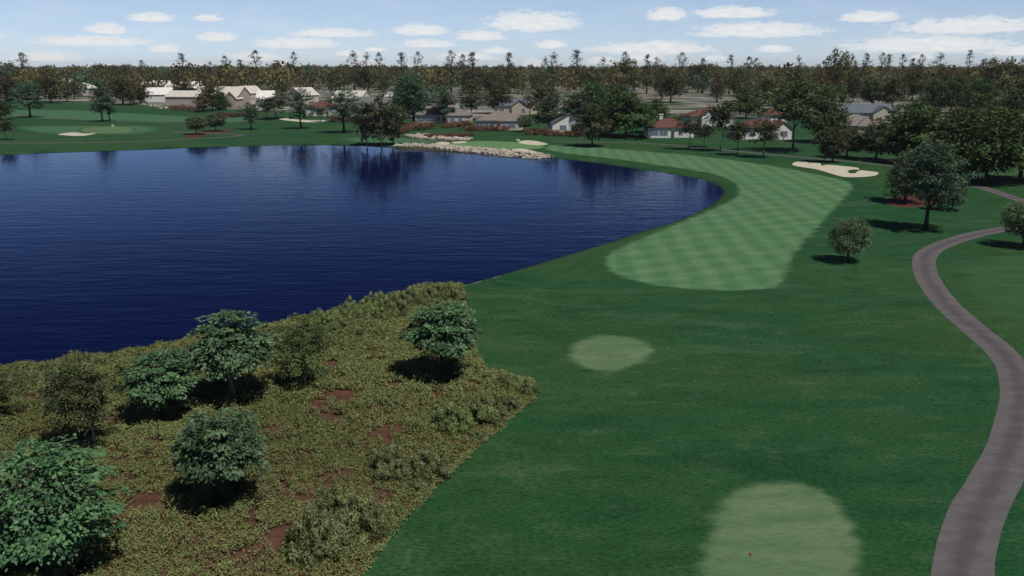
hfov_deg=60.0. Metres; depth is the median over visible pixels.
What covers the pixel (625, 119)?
broadleaf tree
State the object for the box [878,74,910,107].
oak tree
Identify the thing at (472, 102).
broadleaf tree
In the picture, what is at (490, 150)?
shore rocks
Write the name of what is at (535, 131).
hedge
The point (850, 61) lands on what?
oak tree
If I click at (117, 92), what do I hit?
oak tree
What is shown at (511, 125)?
window
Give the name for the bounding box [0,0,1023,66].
sky
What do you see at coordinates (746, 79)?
oak tree
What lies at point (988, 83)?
broadleaf tree
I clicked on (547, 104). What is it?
tall tree
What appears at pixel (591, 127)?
broadleaf tree
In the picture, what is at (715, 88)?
oak tree
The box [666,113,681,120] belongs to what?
hedge
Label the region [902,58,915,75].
conifer tree
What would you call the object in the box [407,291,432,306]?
shrub
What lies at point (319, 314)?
shrub
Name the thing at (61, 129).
fairway
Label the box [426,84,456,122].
tall tree
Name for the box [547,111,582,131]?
house
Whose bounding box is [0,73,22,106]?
oak tree
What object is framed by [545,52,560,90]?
conifer tree
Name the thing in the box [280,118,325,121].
sand bunker
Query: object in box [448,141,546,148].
putting green
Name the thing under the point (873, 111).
house
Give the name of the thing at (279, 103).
broadleaf tree
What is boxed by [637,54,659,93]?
conifer tree
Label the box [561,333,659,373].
tee box
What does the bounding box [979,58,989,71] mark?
conifer tree
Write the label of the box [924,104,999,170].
broadleaf tree
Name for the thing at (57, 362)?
shrub
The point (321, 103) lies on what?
house
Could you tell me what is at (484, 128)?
hedge
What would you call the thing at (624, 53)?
conifer tree
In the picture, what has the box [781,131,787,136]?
window
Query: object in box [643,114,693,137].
house
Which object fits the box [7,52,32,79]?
conifer tree
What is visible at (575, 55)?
conifer tree
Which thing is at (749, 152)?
cart path
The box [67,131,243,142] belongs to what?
cart path
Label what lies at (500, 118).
house
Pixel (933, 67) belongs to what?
oak tree
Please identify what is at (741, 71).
broadleaf tree
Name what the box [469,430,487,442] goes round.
shrub
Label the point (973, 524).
cart path
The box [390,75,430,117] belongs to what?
broadleaf tree
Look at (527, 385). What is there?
shrub
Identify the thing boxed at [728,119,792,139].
house
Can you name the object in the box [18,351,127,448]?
slender tree
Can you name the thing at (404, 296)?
shrub
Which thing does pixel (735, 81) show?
oak tree
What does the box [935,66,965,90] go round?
oak tree
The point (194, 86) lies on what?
house
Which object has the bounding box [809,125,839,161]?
slender tree
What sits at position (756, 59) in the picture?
conifer tree
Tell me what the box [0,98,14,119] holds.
broadleaf tree
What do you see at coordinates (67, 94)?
oak tree
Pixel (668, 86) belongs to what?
oak tree
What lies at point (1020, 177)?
broadleaf tree
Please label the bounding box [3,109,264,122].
fairway
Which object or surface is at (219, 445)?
maple tree
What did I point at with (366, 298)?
shrub
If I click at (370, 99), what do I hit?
house
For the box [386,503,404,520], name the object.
shrub
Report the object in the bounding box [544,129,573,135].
hedge
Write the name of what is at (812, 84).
broadleaf tree
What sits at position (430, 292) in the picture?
shrub
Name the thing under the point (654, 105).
broadleaf tree
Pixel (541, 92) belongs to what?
oak tree
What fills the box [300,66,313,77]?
oak tree
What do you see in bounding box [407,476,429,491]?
shrub
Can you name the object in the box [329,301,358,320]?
shrub
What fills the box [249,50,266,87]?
conifer tree
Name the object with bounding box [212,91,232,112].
broadleaf tree
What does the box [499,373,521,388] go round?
shrub
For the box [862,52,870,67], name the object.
conifer tree
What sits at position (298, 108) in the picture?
tall tree
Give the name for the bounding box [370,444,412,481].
shrub
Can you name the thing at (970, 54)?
conifer tree
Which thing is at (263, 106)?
broadleaf tree
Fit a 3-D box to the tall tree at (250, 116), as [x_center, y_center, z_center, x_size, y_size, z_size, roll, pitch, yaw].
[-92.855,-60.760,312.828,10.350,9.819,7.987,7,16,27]
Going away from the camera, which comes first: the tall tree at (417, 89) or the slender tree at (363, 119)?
the slender tree at (363, 119)
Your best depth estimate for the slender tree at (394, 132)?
251.21 m
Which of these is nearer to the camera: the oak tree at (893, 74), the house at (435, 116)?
the house at (435, 116)
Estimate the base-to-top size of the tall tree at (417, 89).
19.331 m
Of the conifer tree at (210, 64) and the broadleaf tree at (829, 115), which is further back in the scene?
the conifer tree at (210, 64)
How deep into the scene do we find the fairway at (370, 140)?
268.36 m
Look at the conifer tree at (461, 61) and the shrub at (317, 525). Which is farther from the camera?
the conifer tree at (461, 61)
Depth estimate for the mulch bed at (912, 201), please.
146.81 m
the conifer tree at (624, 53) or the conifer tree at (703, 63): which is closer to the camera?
the conifer tree at (703, 63)
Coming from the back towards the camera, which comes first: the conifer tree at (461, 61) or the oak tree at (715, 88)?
the conifer tree at (461, 61)
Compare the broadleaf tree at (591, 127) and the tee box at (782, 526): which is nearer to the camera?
the tee box at (782, 526)
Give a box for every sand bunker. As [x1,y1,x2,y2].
[58,132,94,135]
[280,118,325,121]
[512,149,540,152]
[519,140,546,144]
[792,162,877,176]
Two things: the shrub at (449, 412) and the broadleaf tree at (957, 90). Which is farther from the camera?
the broadleaf tree at (957, 90)
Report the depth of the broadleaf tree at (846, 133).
215.86 m
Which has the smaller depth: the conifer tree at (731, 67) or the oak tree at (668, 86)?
the oak tree at (668, 86)
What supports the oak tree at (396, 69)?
on the ground
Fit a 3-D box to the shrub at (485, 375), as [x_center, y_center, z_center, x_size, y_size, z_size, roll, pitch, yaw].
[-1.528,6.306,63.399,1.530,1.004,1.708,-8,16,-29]
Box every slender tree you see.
[0,116,15,139]
[0,370,30,420]
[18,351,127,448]
[270,314,336,386]
[344,98,383,145]
[363,92,394,144]
[373,103,410,144]
[529,112,545,129]
[674,114,702,149]
[694,119,716,146]
[704,92,739,150]
[721,119,755,154]
[747,112,782,157]
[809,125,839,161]
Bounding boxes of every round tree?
[182,114,207,133]
[205,112,227,130]
[313,107,330,121]
[516,115,533,128]
[826,217,875,261]
[941,180,968,210]
[998,199,1023,247]
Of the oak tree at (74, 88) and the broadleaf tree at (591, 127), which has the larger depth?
the oak tree at (74, 88)
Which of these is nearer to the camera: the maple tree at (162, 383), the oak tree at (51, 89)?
the maple tree at (162, 383)
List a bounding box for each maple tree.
[0,433,133,573]
[111,348,200,419]
[169,406,270,504]
[171,309,278,401]
[396,298,483,375]
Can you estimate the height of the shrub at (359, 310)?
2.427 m
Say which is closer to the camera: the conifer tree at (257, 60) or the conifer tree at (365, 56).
the conifer tree at (365, 56)
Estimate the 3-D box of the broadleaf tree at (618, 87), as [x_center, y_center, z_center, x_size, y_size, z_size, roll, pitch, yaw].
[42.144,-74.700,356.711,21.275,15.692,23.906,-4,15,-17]
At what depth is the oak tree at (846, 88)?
564.27 m
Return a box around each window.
[508,123,515,127]
[560,125,566,129]
[650,130,658,134]
[659,130,667,134]
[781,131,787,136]
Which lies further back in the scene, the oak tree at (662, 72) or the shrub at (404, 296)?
the oak tree at (662, 72)
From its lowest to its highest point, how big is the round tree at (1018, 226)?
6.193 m
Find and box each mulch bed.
[183,129,231,137]
[885,194,938,206]
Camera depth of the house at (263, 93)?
450.08 m
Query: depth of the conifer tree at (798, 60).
894.70 m
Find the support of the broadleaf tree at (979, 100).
on the ground
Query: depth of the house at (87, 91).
663.69 m
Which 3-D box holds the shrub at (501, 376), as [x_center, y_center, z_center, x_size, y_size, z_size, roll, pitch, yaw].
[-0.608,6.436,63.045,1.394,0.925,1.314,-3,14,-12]
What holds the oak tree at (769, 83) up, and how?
on the ground
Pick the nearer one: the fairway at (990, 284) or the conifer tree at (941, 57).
the fairway at (990, 284)
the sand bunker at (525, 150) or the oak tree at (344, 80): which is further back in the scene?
the oak tree at (344, 80)
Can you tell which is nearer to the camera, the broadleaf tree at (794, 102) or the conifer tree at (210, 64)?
the broadleaf tree at (794, 102)
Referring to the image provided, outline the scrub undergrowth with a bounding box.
[0,281,539,575]
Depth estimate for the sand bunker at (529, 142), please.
261.26 m
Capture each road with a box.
[510,95,899,103]
[686,97,755,99]
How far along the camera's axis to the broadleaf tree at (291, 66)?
1071.95 m
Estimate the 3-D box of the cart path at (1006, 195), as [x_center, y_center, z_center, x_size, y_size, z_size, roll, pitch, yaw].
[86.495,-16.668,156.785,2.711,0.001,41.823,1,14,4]
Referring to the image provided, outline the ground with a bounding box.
[0,67,1023,575]
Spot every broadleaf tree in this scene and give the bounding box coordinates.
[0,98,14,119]
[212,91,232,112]
[252,91,287,117]
[254,97,280,119]
[285,63,298,81]
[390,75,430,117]
[456,88,489,112]
[461,70,476,84]
[476,70,488,86]
[484,71,501,90]
[557,80,623,118]
[570,102,614,146]
[590,86,659,136]
[597,84,635,112]
[637,98,669,122]
[726,69,746,92]
[729,86,764,117]
[755,79,832,150]
[767,77,810,118]
[796,84,852,134]
[799,82,823,107]
[816,125,851,161]
[820,127,867,157]
[848,117,901,159]
[856,75,890,103]
[874,117,927,162]
[882,149,928,202]
[883,100,941,126]
[889,98,947,162]
[915,77,957,109]
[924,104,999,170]
[938,102,1023,183]
[940,74,979,108]
[947,91,1011,138]
[959,76,1007,107]
[990,86,1023,135]
[991,112,1023,180]
[997,106,1023,134]
[1009,76,1023,106]
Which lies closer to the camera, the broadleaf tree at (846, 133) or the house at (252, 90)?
the broadleaf tree at (846, 133)
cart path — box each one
[25,116,237,121]
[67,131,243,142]
[346,131,445,140]
[555,141,960,180]
[912,226,1023,575]
[957,181,1023,201]
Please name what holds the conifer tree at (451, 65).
on the ground
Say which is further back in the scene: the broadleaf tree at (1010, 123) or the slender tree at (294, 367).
the broadleaf tree at (1010, 123)
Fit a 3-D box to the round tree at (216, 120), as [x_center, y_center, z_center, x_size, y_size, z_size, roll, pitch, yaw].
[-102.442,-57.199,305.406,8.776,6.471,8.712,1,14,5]
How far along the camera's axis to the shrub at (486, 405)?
56.09 m
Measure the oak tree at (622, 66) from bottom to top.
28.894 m
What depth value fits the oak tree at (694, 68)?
732.64 m
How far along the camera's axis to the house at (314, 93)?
505.42 m
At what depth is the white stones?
494.90 m
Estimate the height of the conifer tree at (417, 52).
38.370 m
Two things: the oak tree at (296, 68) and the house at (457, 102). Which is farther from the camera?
the oak tree at (296, 68)
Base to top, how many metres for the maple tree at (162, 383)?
4.762 m
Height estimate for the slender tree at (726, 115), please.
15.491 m
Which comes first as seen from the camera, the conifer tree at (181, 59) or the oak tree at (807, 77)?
the oak tree at (807, 77)
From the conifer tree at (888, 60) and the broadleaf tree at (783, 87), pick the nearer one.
the broadleaf tree at (783, 87)
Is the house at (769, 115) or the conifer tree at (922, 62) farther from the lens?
the conifer tree at (922, 62)
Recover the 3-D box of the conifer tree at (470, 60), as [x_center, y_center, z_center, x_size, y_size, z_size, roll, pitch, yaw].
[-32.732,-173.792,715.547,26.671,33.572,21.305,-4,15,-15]
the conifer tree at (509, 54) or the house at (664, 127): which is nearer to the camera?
the house at (664, 127)
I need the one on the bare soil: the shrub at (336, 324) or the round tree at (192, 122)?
the shrub at (336, 324)
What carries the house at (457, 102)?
on the ground
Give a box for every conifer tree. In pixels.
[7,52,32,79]
[175,53,187,77]
[205,62,215,89]
[218,56,233,69]
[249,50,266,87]
[285,51,300,66]
[340,50,362,89]
[357,52,376,91]
[370,52,389,87]
[391,52,409,77]
[408,51,423,73]
[442,50,463,91]
[455,54,471,87]
[456,51,487,92]
[499,51,521,93]
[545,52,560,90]
[566,49,585,88]
[595,57,606,74]
[622,51,628,69]
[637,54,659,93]
[647,57,666,89]
[670,52,688,75]
[691,58,712,92]
[723,54,735,93]
[744,56,762,77]
[750,58,761,82]
[795,55,805,73]
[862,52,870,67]
[872,52,889,81]
[878,53,894,79]
[893,53,906,86]
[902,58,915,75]
[915,54,925,75]
[929,52,952,68]
[960,50,976,71]
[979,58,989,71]
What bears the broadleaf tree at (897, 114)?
on the ground
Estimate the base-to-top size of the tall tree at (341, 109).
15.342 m
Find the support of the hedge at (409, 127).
on the ground
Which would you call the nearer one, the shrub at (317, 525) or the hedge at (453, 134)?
the shrub at (317, 525)
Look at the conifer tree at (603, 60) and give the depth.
945.01 m
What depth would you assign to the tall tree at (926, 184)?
119.95 m
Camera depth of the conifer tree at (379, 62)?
839.68 m
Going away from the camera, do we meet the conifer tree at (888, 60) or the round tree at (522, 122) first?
the round tree at (522, 122)
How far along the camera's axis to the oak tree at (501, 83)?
627.84 m
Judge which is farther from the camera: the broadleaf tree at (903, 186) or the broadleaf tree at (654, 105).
the broadleaf tree at (654, 105)
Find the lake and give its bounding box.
[0,145,723,365]
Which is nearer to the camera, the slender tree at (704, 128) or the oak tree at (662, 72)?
the slender tree at (704, 128)
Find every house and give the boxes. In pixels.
[73,83,97,95]
[140,80,168,90]
[145,87,173,101]
[164,90,208,105]
[165,81,206,90]
[211,86,250,108]
[245,86,260,103]
[256,90,276,109]
[287,87,318,105]
[306,100,338,115]
[331,90,372,105]
[351,97,401,117]
[415,107,473,122]
[425,95,458,108]
[474,111,525,129]
[493,96,536,114]
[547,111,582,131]
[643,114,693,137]
[681,109,736,126]
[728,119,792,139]
[756,108,786,122]
[835,101,894,122]
[836,114,881,133]
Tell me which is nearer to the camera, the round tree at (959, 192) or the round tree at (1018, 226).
the round tree at (1018, 226)
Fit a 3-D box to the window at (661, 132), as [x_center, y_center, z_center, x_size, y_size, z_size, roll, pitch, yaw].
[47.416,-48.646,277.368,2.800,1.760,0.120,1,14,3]
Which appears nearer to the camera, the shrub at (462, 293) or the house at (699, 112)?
the shrub at (462, 293)
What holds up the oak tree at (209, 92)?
on the ground
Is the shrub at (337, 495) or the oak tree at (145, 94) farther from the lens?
the oak tree at (145, 94)
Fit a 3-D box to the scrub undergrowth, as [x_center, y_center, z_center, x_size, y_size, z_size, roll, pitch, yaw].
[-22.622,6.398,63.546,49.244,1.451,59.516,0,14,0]
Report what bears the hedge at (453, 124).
on the ground
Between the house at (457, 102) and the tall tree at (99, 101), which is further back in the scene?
the house at (457, 102)
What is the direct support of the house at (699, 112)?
on the ground
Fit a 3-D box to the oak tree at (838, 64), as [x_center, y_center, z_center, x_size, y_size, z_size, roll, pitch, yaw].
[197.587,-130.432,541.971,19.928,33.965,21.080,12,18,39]
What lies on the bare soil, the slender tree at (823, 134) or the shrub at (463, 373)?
the shrub at (463, 373)
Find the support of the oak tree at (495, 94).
on the ground
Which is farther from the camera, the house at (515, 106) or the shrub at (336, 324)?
the house at (515, 106)
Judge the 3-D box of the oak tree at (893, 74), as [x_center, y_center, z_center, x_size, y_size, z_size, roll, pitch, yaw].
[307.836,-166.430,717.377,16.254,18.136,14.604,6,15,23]
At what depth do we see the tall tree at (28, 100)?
383.66 m
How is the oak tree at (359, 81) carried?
on the ground
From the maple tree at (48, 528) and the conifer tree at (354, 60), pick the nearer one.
the maple tree at (48, 528)
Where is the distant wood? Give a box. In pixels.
[0,60,1011,95]
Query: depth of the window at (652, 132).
277.46 m
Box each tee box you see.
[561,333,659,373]
[688,477,875,575]
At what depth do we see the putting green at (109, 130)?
309.62 m
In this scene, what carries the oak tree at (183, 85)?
on the ground
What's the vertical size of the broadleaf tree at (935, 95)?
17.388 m
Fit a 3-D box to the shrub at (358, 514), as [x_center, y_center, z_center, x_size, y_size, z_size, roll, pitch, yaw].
[-7.243,10.905,42.570,2.965,2.361,2.781,2,14,7]
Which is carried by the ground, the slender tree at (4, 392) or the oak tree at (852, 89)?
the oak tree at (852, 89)
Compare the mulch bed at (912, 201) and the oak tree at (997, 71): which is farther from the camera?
the oak tree at (997, 71)
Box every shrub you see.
[0,373,23,386]
[12,367,33,381]
[34,363,55,380]
[51,359,71,373]
[69,362,95,377]
[93,356,112,367]
[113,358,136,371]
[135,349,155,364]
[275,332,288,340]
[278,505,354,569]
[303,308,332,332]
[314,483,356,517]
[318,310,340,330]
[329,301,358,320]
[329,311,355,326]
[334,494,390,545]
[337,296,363,317]
[352,299,373,315]
[363,291,376,308]
[366,290,388,314]
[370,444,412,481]
[371,296,401,318]
[381,293,409,315]
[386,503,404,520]
[398,292,415,306]
[399,286,422,296]
[404,448,455,483]
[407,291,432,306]
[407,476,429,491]
[421,285,443,302]
[430,401,473,435]
[432,283,443,290]
[439,282,460,301]
[451,284,468,300]
[453,368,473,380]
[466,391,506,424]
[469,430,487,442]
[478,370,494,383]
[495,372,506,383]
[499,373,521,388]
[502,395,522,409]
[516,377,540,394]
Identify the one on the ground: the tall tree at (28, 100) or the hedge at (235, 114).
the hedge at (235, 114)
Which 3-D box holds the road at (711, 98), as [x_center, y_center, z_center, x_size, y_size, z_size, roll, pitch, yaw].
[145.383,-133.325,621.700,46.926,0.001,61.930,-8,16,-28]
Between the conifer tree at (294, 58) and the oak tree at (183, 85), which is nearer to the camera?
the oak tree at (183, 85)
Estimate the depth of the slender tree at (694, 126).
237.18 m
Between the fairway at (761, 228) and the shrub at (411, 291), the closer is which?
the shrub at (411, 291)
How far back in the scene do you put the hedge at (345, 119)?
356.36 m
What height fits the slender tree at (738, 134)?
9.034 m
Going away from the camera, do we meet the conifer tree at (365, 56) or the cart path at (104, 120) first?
the cart path at (104, 120)
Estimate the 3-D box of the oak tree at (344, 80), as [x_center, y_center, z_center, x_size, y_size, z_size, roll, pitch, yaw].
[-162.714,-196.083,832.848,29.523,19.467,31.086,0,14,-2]
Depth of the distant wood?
683.36 m
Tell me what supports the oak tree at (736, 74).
on the ground
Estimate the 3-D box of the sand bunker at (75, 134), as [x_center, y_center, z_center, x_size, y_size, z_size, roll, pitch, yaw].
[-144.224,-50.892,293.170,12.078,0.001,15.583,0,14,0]
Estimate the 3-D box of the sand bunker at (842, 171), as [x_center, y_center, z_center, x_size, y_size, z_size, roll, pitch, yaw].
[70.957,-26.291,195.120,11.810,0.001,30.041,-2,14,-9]
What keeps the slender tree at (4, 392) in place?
on the bare soil
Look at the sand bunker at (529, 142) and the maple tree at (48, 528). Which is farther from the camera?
the sand bunker at (529, 142)
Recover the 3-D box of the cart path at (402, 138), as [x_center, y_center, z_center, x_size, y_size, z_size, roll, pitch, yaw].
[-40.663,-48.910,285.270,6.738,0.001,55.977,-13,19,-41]
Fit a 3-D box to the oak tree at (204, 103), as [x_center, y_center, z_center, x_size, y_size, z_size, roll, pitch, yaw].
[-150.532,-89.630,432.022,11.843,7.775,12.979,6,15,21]
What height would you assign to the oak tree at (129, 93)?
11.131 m
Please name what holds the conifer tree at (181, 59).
on the ground
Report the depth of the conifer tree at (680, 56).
899.97 m
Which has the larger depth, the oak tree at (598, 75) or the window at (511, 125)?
the oak tree at (598, 75)
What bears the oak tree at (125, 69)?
on the ground
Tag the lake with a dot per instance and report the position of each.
(108, 251)
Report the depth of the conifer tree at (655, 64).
790.15 m
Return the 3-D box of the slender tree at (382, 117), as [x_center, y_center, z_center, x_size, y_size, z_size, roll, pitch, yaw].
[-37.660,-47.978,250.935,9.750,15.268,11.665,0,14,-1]
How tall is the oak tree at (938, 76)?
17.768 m
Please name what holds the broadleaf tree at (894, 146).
on the ground
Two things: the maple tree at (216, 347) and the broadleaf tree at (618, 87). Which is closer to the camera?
the maple tree at (216, 347)
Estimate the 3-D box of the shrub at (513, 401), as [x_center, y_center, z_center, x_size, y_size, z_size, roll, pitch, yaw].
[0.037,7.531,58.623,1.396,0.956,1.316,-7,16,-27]
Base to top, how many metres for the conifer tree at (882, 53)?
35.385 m
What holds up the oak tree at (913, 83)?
on the ground
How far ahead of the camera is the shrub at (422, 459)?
48.32 m
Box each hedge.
[168,104,201,110]
[217,112,245,116]
[325,116,403,121]
[398,121,420,133]
[413,122,436,129]
[424,133,474,136]
[441,120,472,127]
[459,124,509,131]
[522,126,552,134]
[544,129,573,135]
[568,126,614,135]
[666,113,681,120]
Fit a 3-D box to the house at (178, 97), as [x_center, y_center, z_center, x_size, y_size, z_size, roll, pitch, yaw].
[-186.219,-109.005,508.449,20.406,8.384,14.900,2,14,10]
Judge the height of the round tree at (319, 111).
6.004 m
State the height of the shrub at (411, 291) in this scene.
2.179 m
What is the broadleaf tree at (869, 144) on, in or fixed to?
on the ground
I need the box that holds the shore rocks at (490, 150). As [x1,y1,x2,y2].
[393,143,553,158]
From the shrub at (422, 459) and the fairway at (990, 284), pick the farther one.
the fairway at (990, 284)
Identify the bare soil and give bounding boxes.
[0,303,533,575]
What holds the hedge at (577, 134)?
on the ground
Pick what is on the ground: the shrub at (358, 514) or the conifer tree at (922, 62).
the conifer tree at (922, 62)
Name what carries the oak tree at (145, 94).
on the ground
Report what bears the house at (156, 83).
on the ground
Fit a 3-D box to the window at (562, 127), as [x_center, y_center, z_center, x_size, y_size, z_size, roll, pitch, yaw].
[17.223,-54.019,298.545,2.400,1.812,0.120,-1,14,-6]
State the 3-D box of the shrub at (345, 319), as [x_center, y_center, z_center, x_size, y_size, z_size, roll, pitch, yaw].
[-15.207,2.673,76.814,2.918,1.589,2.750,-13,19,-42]
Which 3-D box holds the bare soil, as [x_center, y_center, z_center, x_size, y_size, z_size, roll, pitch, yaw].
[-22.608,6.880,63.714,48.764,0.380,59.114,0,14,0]
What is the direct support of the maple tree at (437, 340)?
on the bare soil
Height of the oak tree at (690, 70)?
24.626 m
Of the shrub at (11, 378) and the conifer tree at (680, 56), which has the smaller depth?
the shrub at (11, 378)
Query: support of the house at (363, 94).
on the ground
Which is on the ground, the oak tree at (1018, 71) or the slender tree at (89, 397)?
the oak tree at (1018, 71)
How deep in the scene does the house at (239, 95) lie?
466.81 m
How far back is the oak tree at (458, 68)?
967.00 m
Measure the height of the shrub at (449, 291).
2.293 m
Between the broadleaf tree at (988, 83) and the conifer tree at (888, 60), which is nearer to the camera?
the broadleaf tree at (988, 83)
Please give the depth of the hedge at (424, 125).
311.89 m
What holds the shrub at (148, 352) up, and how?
on the bare soil
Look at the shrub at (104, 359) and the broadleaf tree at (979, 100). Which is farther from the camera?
the broadleaf tree at (979, 100)
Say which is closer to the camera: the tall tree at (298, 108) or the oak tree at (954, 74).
the tall tree at (298, 108)
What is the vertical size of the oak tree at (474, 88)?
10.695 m
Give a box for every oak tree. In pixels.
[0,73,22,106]
[32,73,64,102]
[58,87,72,101]
[66,79,82,98]
[103,76,140,104]
[109,65,124,80]
[117,64,130,74]
[124,86,137,105]
[133,83,153,102]
[166,78,197,90]
[189,96,213,111]
[194,83,229,109]
[293,66,301,74]
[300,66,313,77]
[329,69,353,88]
[347,67,377,90]
[380,74,390,91]
[389,65,404,80]
[449,61,469,80]
[459,82,485,94]
[480,84,512,109]
[482,71,497,93]
[496,79,508,90]
[520,83,563,115]
[585,69,603,82]
[602,56,641,90]
[626,68,641,89]
[649,63,672,97]
[653,72,689,101]
[683,63,694,88]
[684,61,710,92]
[708,78,729,101]
[728,67,744,93]
[729,76,743,94]
[736,81,756,96]
[740,75,753,86]
[749,75,784,105]
[777,67,798,82]
[793,71,801,82]
[799,72,824,93]
[802,68,832,96]
[819,47,852,93]
[824,66,845,100]
[836,49,860,95]
[841,78,849,96]
[843,72,862,101]
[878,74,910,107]
[882,72,899,83]
[902,64,929,100]
[925,66,937,78]
[926,73,943,91]
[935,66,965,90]
[937,68,971,90]
[976,55,1019,98]
[997,56,1023,97]
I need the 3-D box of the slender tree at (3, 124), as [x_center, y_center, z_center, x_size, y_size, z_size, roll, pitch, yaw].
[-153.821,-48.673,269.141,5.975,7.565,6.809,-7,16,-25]
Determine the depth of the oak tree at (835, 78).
530.67 m
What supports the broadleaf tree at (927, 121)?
on the ground
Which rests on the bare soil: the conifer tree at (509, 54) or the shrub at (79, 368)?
the shrub at (79, 368)
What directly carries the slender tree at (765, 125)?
on the ground
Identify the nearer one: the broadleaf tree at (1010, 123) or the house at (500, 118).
the broadleaf tree at (1010, 123)
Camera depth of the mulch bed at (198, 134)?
295.97 m
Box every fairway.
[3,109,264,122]
[13,125,163,134]
[336,137,448,143]
[542,145,855,291]
[941,251,1023,330]
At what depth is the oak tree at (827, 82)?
513.54 m
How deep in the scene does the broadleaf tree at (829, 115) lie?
256.86 m
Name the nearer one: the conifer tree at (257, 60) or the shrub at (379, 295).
the shrub at (379, 295)
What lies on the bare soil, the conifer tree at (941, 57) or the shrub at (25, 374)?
the shrub at (25, 374)
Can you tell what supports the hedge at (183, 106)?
on the ground
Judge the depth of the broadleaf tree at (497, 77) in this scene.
696.55 m
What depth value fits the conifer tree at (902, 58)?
920.21 m
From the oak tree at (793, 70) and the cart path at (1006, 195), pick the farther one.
the oak tree at (793, 70)
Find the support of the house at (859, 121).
on the ground
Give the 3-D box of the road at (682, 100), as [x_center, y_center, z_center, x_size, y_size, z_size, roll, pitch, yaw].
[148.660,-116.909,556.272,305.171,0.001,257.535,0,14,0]
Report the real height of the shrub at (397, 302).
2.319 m
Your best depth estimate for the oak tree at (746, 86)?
625.40 m
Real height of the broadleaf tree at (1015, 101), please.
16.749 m
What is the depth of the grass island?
189.65 m
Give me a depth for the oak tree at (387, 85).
754.26 m
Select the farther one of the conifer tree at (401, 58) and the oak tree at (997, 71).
the conifer tree at (401, 58)
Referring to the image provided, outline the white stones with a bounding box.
[129,103,167,108]
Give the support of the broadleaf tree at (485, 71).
on the ground
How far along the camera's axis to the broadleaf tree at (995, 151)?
166.18 m
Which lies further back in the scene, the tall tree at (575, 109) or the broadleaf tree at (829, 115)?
the tall tree at (575, 109)
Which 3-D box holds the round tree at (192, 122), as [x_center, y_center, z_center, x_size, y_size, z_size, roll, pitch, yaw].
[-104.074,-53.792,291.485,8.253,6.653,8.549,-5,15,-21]
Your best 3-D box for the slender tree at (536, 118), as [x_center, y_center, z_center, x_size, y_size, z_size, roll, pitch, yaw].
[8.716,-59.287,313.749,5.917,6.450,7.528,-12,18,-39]
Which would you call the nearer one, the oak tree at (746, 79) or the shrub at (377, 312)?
the shrub at (377, 312)
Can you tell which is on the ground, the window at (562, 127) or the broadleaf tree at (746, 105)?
the broadleaf tree at (746, 105)
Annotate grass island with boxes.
[848,169,859,172]
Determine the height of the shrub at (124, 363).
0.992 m
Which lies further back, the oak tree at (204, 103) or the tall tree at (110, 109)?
the oak tree at (204, 103)
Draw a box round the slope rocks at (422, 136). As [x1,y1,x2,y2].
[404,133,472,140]
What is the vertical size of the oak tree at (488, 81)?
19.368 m
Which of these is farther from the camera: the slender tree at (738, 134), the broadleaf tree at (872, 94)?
the broadleaf tree at (872, 94)
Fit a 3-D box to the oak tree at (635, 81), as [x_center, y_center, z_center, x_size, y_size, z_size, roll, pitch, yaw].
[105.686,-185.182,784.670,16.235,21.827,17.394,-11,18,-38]
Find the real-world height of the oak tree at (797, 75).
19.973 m
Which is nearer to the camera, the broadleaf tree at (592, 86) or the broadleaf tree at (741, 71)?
the broadleaf tree at (592, 86)
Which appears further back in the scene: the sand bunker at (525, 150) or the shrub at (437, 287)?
the sand bunker at (525, 150)
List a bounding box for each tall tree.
[8,80,45,117]
[88,80,114,121]
[97,93,117,120]
[235,102,260,129]
[280,87,315,128]
[317,87,361,132]
[385,74,442,122]
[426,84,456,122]
[534,94,564,128]
[558,92,595,121]
[890,140,983,229]
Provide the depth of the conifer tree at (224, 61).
1125.50 m
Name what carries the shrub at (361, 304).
on the bare soil
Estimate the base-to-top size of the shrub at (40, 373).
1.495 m
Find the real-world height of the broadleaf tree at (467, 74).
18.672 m
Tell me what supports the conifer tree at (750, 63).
on the ground
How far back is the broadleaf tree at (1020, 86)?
368.78 m
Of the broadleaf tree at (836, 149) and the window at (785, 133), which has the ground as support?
the broadleaf tree at (836, 149)
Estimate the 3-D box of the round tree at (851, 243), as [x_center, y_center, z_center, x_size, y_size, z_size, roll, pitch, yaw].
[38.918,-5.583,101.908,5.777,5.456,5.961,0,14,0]
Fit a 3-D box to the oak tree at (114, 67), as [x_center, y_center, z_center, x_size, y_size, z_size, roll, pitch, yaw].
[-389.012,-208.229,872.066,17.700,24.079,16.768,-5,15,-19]
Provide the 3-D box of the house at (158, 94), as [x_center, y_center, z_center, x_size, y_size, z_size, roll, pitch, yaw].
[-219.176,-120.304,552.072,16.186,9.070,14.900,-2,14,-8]
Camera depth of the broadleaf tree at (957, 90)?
413.27 m
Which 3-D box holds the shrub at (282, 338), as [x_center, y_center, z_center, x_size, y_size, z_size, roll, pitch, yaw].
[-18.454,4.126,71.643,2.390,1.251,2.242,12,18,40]

